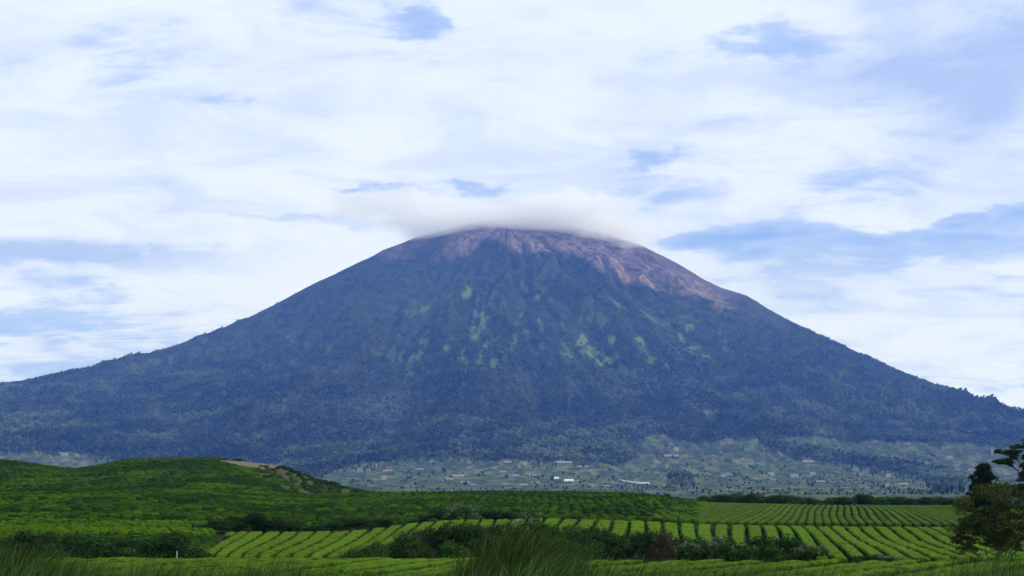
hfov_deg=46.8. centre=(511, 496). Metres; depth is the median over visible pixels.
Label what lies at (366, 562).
tea hedge
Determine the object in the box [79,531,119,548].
shrub
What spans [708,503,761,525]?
tea hedge
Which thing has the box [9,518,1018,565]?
weeds
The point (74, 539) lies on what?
shrub
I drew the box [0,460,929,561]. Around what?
ground
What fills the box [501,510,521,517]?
shrub
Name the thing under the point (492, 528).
shrub
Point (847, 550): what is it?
tea hedge
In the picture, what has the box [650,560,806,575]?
tea hedge
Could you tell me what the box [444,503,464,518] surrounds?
shrub
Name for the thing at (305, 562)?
tea hedge
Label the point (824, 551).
shrub
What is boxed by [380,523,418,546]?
tea hedge
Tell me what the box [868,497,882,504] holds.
shrub
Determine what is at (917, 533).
tea hedge
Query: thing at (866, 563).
tea hedge
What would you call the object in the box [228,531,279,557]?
tea hedge
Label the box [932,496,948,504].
shrub
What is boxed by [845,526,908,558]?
tea hedge
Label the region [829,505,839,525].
tea hedge
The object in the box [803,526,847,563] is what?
tea hedge
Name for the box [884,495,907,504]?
shrub
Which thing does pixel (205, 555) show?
shrub
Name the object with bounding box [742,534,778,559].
shrub
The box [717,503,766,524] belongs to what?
tea hedge
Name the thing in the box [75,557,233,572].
tea hedge
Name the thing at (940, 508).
tea hedge
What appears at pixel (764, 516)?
tea hedge
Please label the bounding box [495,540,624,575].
tall grass clump
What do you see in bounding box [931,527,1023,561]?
tea hedge
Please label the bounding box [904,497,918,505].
shrub
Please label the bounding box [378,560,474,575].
tea hedge
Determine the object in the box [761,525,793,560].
tea hedge
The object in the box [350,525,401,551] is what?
tea hedge
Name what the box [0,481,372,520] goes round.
tea bushes
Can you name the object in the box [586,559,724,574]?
tea hedge
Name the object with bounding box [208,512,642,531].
tea bushes
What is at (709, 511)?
tea hedge
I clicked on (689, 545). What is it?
shrub
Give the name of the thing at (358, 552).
shrub
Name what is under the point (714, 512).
tea hedge
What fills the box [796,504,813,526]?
tea hedge
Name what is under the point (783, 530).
tea hedge
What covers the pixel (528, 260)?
volcano
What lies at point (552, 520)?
tea hedge
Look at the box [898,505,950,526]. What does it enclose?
tea hedge
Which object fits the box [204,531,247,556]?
tea hedge
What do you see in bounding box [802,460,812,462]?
farm shed
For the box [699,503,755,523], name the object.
tea hedge
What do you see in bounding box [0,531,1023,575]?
bank grass
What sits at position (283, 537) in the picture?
tea hedge
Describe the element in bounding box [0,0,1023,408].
sky
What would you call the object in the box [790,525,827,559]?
tea hedge
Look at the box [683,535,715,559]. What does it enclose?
shrub
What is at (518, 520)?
tea hedge
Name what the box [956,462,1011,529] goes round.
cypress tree
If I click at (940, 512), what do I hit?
tea hedge
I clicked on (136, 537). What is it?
shrub
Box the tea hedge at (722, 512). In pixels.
[689,503,750,521]
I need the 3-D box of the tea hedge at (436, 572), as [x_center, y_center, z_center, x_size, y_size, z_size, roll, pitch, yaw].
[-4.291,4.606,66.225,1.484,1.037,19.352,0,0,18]
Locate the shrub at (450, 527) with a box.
[434,520,464,557]
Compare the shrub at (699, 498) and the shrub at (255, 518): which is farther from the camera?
the shrub at (699, 498)
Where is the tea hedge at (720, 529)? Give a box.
[713,524,735,561]
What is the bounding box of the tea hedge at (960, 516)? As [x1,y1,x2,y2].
[922,505,964,517]
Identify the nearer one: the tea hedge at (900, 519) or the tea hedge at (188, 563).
the tea hedge at (188, 563)
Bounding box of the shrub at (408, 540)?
[390,530,423,558]
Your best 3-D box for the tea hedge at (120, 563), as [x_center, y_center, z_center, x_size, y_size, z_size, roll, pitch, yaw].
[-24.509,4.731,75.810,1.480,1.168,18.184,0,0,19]
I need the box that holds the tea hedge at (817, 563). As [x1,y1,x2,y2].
[688,559,841,575]
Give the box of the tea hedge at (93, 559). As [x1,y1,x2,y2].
[35,557,139,564]
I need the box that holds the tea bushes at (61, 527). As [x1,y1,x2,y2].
[0,516,216,537]
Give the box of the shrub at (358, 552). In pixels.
[346,548,368,557]
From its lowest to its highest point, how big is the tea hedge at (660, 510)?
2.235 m
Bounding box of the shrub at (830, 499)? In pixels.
[817,497,837,504]
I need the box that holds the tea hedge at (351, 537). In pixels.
[310,530,366,557]
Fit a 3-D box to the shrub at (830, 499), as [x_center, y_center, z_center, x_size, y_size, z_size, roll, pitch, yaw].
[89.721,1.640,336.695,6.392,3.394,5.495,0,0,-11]
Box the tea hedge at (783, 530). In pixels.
[776,525,810,561]
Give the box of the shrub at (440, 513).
[431,508,446,520]
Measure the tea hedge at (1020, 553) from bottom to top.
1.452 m
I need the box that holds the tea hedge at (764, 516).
[747,504,783,524]
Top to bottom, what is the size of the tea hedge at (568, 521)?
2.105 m
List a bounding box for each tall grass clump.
[0,540,82,574]
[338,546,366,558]
[357,539,398,558]
[409,538,441,558]
[431,514,640,575]
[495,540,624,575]
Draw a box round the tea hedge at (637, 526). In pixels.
[628,521,645,534]
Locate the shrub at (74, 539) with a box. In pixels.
[57,533,93,558]
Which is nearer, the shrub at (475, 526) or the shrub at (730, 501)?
the shrub at (475, 526)
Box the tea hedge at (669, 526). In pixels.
[663,522,679,539]
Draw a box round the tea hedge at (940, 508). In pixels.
[928,505,967,516]
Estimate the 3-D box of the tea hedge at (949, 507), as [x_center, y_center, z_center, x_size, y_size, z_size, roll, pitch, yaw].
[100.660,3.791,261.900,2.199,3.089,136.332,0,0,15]
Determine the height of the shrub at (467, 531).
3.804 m
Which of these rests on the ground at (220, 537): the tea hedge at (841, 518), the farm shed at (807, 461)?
the tea hedge at (841, 518)
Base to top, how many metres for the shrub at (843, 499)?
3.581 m
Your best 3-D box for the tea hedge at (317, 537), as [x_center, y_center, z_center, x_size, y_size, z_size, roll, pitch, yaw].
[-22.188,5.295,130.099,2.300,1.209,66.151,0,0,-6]
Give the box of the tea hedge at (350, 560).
[200,557,392,575]
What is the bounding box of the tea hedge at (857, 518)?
[849,505,865,526]
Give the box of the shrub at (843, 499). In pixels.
[838,496,849,505]
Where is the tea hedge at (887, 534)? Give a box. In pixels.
[874,526,950,561]
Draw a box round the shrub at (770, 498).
[764,494,785,503]
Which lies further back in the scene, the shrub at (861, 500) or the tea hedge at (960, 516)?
the shrub at (861, 500)
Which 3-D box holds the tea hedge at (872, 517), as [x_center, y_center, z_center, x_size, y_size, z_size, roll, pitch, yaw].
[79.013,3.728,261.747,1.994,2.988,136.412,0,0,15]
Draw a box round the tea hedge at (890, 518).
[870,505,901,527]
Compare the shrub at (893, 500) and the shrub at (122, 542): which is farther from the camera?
the shrub at (893, 500)
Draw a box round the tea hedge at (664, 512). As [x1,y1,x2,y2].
[653,502,718,515]
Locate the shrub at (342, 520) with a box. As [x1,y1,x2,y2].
[330,516,354,530]
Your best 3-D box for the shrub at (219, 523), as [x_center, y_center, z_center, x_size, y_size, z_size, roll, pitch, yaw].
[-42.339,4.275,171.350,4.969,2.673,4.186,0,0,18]
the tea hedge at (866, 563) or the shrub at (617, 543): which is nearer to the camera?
the tea hedge at (866, 563)
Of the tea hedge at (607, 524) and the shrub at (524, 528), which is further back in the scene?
the tea hedge at (607, 524)
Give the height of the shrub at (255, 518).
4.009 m
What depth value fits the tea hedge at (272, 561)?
74.10 m
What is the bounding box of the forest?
[0,281,1023,493]
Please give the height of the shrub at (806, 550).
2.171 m
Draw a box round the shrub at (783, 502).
[774,494,790,503]
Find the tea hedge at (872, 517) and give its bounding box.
[860,505,882,526]
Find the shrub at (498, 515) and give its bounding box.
[488,511,511,518]
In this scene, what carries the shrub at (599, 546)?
on the ground at (220, 537)
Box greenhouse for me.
[621,480,648,483]
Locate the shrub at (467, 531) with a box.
[449,523,491,555]
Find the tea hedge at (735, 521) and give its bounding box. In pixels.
[727,503,771,525]
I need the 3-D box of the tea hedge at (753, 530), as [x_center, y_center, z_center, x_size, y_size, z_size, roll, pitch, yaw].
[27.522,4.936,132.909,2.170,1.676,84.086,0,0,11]
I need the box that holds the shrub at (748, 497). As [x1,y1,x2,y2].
[743,493,754,502]
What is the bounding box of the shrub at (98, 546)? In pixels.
[75,535,119,558]
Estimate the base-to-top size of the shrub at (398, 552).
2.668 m
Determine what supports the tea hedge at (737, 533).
on the ground at (220, 537)
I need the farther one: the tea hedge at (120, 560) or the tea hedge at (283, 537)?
the tea hedge at (283, 537)
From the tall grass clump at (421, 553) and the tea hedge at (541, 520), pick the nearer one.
the tall grass clump at (421, 553)
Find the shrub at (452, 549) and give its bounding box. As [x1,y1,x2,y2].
[438,539,473,558]
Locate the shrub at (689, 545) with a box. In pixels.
[674,541,706,560]
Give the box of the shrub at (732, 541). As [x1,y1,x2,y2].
[717,534,745,561]
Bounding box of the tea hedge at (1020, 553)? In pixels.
[943,527,1023,556]
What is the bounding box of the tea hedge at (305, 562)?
[175,558,346,575]
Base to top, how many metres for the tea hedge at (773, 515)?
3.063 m
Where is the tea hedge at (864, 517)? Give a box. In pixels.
[854,505,873,526]
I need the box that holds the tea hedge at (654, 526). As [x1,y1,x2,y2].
[646,521,662,539]
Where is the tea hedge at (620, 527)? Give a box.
[609,520,628,535]
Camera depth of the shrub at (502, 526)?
111.97 m
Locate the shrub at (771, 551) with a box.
[760,543,794,561]
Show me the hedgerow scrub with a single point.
(919, 491)
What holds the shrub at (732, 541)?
on the ground at (220, 537)
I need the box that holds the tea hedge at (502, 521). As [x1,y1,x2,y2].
[493,519,509,534]
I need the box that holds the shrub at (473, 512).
[461,505,481,520]
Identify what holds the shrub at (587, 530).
on the ground at (220, 537)
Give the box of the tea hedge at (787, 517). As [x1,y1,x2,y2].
[777,504,800,525]
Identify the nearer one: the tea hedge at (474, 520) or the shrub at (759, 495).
the tea hedge at (474, 520)
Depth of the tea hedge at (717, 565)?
71.94 m
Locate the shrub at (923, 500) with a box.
[916,498,934,505]
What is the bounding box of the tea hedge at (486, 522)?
[480,519,494,529]
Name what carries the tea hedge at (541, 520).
on the ground at (220, 537)
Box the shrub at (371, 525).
[362,516,381,530]
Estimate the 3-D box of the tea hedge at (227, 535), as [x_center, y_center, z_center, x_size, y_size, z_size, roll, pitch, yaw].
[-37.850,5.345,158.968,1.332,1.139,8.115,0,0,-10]
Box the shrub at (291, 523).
[275,519,306,530]
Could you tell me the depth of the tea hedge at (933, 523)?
225.25 m
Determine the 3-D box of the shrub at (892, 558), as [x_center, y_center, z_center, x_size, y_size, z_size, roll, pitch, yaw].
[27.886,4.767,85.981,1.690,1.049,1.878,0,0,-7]
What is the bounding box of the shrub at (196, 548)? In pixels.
[169,541,203,558]
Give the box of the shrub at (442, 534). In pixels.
[419,522,463,557]
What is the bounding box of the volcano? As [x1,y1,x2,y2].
[0,218,1023,505]
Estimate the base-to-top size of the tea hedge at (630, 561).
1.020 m
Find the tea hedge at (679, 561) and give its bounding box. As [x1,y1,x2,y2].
[580,560,681,570]
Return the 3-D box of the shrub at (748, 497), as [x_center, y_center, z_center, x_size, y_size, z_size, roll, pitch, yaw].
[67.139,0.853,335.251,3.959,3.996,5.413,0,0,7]
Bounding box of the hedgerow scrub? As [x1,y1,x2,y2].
[14,436,1015,494]
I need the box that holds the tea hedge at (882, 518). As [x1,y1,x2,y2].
[865,505,892,526]
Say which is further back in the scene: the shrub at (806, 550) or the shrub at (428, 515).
the shrub at (428, 515)
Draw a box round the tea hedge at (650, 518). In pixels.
[648,502,723,520]
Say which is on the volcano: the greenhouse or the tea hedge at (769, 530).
the greenhouse
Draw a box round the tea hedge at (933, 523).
[892,505,940,526]
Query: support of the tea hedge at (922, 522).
on the ground at (220, 537)
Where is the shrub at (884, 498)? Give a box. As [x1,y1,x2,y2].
[880,496,891,504]
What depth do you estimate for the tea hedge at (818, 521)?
228.30 m
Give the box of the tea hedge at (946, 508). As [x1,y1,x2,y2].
[934,505,970,514]
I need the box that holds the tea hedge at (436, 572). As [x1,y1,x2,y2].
[402,565,468,575]
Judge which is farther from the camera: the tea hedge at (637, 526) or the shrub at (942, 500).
the shrub at (942, 500)
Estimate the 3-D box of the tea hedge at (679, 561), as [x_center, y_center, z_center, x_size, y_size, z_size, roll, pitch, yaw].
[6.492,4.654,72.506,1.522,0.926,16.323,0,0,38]
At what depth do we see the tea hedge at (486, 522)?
159.89 m
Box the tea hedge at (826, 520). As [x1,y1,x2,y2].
[822,505,831,526]
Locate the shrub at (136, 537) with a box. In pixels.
[119,531,148,550]
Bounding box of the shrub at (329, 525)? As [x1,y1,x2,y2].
[321,520,344,531]
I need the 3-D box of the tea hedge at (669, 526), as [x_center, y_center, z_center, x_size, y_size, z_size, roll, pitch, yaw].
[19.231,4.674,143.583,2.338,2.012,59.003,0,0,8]
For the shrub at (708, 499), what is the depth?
337.12 m
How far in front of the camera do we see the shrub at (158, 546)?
93.77 m
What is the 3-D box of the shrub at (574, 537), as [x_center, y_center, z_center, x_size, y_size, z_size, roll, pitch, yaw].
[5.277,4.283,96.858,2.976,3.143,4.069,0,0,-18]
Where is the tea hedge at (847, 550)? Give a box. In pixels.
[816,526,865,562]
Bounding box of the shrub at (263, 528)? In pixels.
[251,515,277,531]
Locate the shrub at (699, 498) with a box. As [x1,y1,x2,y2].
[696,496,710,500]
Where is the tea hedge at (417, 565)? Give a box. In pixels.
[329,557,479,575]
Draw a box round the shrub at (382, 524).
[370,517,395,528]
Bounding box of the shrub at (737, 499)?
[731,495,741,502]
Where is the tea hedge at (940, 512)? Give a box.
[916,505,959,518]
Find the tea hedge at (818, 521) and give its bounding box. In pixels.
[814,505,825,525]
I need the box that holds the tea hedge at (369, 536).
[327,527,385,558]
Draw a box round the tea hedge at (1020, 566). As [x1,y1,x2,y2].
[932,559,1023,575]
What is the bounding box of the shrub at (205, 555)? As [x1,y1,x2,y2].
[192,551,213,558]
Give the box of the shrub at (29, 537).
[0,527,45,560]
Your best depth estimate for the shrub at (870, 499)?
338.25 m
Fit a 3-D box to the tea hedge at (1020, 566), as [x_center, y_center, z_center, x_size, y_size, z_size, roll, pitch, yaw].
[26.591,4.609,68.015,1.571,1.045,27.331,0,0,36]
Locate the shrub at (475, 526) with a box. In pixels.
[461,521,490,534]
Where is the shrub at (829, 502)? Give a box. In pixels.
[819,500,833,505]
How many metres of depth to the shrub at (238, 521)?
172.84 m
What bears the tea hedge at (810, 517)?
on the ground at (220, 537)
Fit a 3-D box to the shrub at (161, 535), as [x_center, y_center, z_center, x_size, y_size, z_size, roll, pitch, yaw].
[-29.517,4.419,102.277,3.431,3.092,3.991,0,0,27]
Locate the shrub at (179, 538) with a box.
[157,529,202,556]
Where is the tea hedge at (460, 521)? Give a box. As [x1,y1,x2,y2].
[451,519,464,527]
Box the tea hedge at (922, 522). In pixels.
[887,505,930,527]
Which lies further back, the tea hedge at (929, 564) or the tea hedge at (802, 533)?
the tea hedge at (802, 533)
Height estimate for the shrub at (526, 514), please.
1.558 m
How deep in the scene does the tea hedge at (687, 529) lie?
149.00 m
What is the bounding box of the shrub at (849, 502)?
[842,499,855,504]
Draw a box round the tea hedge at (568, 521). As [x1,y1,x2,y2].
[558,519,577,531]
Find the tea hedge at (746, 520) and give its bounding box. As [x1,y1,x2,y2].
[737,504,777,525]
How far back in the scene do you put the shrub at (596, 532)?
98.68 m
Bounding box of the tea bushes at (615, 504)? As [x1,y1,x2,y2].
[365,490,700,525]
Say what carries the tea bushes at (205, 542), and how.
on the ground at (220, 537)
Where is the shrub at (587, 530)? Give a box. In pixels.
[577,526,599,546]
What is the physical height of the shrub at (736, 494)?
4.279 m
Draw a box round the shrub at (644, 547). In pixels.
[629,528,662,561]
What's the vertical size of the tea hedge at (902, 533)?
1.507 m
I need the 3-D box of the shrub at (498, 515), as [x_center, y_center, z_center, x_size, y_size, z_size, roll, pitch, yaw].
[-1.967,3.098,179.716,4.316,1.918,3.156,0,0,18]
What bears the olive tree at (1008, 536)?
on the ground at (220, 537)
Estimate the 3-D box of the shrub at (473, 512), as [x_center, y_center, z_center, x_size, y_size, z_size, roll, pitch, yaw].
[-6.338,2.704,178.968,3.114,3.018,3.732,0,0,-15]
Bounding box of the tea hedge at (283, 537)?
[243,531,296,558]
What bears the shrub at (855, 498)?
on the ground at (220, 537)
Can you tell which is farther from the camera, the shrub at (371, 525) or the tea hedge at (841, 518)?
the tea hedge at (841, 518)
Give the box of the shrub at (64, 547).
[39,542,86,558]
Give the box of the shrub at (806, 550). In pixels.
[788,542,820,560]
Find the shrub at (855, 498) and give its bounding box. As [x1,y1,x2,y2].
[849,496,863,504]
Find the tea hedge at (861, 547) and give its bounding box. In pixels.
[831,526,882,560]
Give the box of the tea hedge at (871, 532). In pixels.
[860,526,930,562]
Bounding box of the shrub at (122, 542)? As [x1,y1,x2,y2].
[98,535,138,556]
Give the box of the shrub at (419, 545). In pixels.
[406,542,433,557]
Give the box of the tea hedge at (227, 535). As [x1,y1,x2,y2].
[224,532,235,539]
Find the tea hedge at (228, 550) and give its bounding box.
[214,531,262,557]
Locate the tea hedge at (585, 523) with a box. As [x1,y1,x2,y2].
[577,519,595,528]
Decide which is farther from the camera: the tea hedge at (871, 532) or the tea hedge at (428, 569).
the tea hedge at (871, 532)
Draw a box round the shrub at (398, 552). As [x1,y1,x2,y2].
[373,540,409,558]
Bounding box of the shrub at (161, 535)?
[151,532,188,555]
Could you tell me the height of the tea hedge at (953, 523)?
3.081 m
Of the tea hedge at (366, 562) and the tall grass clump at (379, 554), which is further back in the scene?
the tall grass clump at (379, 554)
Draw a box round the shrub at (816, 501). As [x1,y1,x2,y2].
[810,499,821,504]
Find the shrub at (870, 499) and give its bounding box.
[865,495,882,504]
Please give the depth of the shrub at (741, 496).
335.65 m
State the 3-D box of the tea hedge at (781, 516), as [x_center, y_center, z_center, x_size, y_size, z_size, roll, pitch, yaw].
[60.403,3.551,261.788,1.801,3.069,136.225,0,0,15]
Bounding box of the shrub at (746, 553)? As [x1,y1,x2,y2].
[728,543,760,561]
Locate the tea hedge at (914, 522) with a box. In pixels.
[881,505,920,526]
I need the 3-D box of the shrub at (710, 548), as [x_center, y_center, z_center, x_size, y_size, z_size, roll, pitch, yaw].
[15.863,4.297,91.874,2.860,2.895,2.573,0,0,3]
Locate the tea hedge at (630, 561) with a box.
[565,560,642,567]
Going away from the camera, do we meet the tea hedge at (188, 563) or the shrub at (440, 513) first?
the tea hedge at (188, 563)
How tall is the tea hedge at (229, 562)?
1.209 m
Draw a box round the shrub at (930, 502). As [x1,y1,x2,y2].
[924,499,937,504]
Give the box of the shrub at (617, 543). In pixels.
[594,530,634,560]
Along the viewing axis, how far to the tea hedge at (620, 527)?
150.76 m
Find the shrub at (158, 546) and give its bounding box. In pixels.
[137,536,178,558]
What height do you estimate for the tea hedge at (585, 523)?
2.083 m
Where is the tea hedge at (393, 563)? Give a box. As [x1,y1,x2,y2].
[291,558,450,575]
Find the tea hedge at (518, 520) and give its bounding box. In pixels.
[510,518,525,527]
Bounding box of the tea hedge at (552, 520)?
[544,518,559,526]
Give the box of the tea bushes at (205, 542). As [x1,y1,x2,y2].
[0,531,218,560]
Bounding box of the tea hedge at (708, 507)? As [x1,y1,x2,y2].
[658,502,728,517]
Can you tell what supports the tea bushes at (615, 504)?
on the ground at (220, 537)
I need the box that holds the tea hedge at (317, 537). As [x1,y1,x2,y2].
[275,531,330,557]
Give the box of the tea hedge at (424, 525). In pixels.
[387,522,433,557]
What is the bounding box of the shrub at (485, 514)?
[474,509,496,518]
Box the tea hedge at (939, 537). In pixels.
[917,527,1008,560]
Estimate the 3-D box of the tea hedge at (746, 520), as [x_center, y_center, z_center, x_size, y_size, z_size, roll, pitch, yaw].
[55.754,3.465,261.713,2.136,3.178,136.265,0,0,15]
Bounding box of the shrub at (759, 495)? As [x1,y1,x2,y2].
[752,492,764,503]
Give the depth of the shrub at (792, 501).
336.41 m
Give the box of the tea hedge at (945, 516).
[910,505,960,522]
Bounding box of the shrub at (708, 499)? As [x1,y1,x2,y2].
[701,497,712,501]
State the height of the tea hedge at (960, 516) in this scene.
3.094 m
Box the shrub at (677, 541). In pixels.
[652,534,692,559]
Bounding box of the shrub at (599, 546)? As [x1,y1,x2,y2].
[573,540,608,559]
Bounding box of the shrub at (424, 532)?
[410,527,433,537]
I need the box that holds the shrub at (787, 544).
[773,533,808,556]
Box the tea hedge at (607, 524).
[595,519,611,531]
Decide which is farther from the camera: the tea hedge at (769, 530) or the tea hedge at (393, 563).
the tea hedge at (769, 530)
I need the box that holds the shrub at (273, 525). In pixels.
[265,518,286,531]
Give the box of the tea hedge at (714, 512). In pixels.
[686,503,745,521]
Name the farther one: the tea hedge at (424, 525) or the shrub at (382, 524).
the shrub at (382, 524)
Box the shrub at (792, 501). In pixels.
[789,498,803,504]
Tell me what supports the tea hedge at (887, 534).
on the ground at (220, 537)
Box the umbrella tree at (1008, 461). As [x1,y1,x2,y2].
[992,439,1023,514]
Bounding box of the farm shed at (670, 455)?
[664,454,678,456]
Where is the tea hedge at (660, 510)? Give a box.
[658,502,712,511]
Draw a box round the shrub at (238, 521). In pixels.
[222,515,248,532]
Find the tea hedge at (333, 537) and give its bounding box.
[292,531,348,557]
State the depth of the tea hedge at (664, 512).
258.89 m
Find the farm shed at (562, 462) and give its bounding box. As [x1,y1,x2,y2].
[554,461,571,463]
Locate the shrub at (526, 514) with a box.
[520,512,536,518]
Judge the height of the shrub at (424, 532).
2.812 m
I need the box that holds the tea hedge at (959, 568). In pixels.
[898,560,1001,575]
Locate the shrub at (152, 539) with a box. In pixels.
[134,535,165,557]
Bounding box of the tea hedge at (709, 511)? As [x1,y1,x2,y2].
[674,503,740,522]
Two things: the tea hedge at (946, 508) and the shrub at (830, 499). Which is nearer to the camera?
the tea hedge at (946, 508)
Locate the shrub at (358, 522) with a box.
[343,515,369,529]
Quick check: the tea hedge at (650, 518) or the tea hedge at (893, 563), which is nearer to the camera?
the tea hedge at (893, 563)
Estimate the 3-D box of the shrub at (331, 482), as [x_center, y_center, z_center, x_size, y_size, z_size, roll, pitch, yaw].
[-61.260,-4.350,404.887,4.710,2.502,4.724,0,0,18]
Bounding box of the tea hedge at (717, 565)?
[597,560,762,575]
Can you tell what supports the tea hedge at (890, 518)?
on the ground at (220, 537)
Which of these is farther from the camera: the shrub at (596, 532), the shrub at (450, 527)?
the shrub at (450, 527)
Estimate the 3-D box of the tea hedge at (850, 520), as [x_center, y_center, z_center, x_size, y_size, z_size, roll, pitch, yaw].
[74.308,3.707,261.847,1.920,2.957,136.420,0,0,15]
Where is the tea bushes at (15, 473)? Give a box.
[0,457,388,493]
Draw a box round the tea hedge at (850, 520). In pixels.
[844,505,856,526]
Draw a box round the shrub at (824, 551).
[807,544,830,559]
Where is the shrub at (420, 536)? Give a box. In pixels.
[393,528,434,550]
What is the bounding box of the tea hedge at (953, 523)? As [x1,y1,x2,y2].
[904,505,958,527]
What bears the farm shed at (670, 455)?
on the volcano
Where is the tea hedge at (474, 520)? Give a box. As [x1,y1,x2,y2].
[462,519,479,526]
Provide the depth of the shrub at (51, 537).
99.08 m
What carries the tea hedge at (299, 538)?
on the ground at (220, 537)
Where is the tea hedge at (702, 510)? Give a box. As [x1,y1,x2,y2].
[663,502,733,521]
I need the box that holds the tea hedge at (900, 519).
[876,505,911,527]
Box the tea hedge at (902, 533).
[889,526,969,562]
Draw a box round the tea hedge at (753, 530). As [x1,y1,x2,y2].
[746,525,771,561]
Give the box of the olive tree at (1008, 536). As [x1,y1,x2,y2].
[945,480,1023,561]
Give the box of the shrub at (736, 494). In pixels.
[730,492,739,502]
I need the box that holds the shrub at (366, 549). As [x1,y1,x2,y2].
[360,539,387,555]
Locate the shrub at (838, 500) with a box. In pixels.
[832,497,842,505]
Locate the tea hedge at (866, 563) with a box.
[740,560,885,575]
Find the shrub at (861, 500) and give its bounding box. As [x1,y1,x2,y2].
[853,493,868,504]
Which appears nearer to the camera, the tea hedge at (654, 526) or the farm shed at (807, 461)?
the tea hedge at (654, 526)
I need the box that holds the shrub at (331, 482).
[328,480,340,485]
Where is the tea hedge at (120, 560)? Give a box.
[45,558,167,568]
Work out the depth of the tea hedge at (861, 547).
125.69 m
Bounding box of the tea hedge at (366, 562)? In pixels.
[269,558,410,575]
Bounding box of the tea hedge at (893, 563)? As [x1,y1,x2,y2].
[787,559,920,575]
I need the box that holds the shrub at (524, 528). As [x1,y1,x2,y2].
[501,511,547,549]
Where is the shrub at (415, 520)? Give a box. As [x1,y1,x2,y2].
[402,517,419,524]
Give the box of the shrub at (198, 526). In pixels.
[192,522,218,530]
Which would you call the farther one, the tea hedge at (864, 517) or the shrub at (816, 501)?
the shrub at (816, 501)
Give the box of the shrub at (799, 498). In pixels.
[793,496,806,504]
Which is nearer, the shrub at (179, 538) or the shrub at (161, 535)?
the shrub at (179, 538)
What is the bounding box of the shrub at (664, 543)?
[645,528,679,561]
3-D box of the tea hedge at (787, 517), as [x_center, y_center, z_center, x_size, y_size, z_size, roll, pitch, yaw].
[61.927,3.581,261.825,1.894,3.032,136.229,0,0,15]
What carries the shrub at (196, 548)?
on the ground at (220, 537)
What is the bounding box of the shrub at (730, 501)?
[721,494,734,502]
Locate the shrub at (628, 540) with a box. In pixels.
[608,530,645,559]
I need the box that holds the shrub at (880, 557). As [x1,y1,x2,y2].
[869,553,889,560]
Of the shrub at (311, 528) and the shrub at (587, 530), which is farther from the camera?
the shrub at (311, 528)
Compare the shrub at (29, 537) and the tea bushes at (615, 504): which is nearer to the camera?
the shrub at (29, 537)
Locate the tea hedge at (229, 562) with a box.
[86,558,290,575]
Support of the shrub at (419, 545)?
on the ground at (220, 537)
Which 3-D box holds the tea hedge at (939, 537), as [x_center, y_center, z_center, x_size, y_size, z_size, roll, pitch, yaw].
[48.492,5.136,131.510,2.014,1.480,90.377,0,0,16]
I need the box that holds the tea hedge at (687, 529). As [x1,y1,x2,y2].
[679,523,696,557]
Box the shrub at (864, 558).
[854,555,879,562]
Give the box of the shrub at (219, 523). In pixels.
[206,517,235,533]
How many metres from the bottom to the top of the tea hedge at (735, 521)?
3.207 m
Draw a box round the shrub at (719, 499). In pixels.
[715,495,732,502]
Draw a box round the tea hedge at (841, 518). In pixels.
[836,505,848,526]
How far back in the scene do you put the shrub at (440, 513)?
179.29 m
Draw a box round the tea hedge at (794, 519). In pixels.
[786,504,807,525]
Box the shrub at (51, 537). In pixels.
[25,531,59,557]
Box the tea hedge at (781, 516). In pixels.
[767,504,795,525]
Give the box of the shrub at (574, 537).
[562,530,593,560]
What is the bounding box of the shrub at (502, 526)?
[492,522,530,545]
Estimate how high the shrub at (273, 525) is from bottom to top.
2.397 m
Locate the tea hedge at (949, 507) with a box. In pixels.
[940,505,1014,526]
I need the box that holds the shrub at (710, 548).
[698,534,733,559]
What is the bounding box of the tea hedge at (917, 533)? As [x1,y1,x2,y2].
[903,526,987,561]
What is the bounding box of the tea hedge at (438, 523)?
[429,520,449,529]
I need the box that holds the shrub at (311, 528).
[298,524,322,531]
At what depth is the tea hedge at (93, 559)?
79.53 m
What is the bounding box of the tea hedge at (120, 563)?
[66,558,196,569]
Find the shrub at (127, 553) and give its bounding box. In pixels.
[114,547,147,557]
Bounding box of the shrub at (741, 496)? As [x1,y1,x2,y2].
[738,494,753,502]
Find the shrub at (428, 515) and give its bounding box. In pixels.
[417,513,435,521]
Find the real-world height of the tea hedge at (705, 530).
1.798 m
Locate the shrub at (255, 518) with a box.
[238,509,269,531]
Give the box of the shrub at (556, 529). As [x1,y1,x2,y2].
[540,522,565,545]
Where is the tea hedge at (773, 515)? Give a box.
[757,504,789,525]
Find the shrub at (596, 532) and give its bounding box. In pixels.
[587,524,618,560]
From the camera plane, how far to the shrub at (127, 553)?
93.88 m
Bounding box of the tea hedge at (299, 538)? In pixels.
[259,531,313,557]
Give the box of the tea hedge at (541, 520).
[525,518,542,534]
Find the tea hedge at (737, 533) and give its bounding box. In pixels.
[730,525,757,560]
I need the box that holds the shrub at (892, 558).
[884,555,905,561]
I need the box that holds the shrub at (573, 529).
[559,524,588,535]
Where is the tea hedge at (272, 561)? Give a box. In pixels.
[132,557,326,575]
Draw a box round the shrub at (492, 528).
[474,522,505,534]
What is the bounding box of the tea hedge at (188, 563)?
[96,558,260,572]
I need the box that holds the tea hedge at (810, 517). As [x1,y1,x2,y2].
[805,505,819,525]
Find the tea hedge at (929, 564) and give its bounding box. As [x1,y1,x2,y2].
[832,559,962,575]
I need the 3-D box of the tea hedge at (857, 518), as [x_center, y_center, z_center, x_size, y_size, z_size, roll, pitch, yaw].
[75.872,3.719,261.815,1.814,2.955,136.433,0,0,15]
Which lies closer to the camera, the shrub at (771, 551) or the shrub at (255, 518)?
the shrub at (771, 551)
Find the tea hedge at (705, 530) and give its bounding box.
[696,524,718,558]
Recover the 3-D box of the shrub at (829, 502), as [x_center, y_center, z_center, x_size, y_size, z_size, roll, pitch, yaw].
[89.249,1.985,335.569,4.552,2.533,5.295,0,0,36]
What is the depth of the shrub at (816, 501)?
338.78 m

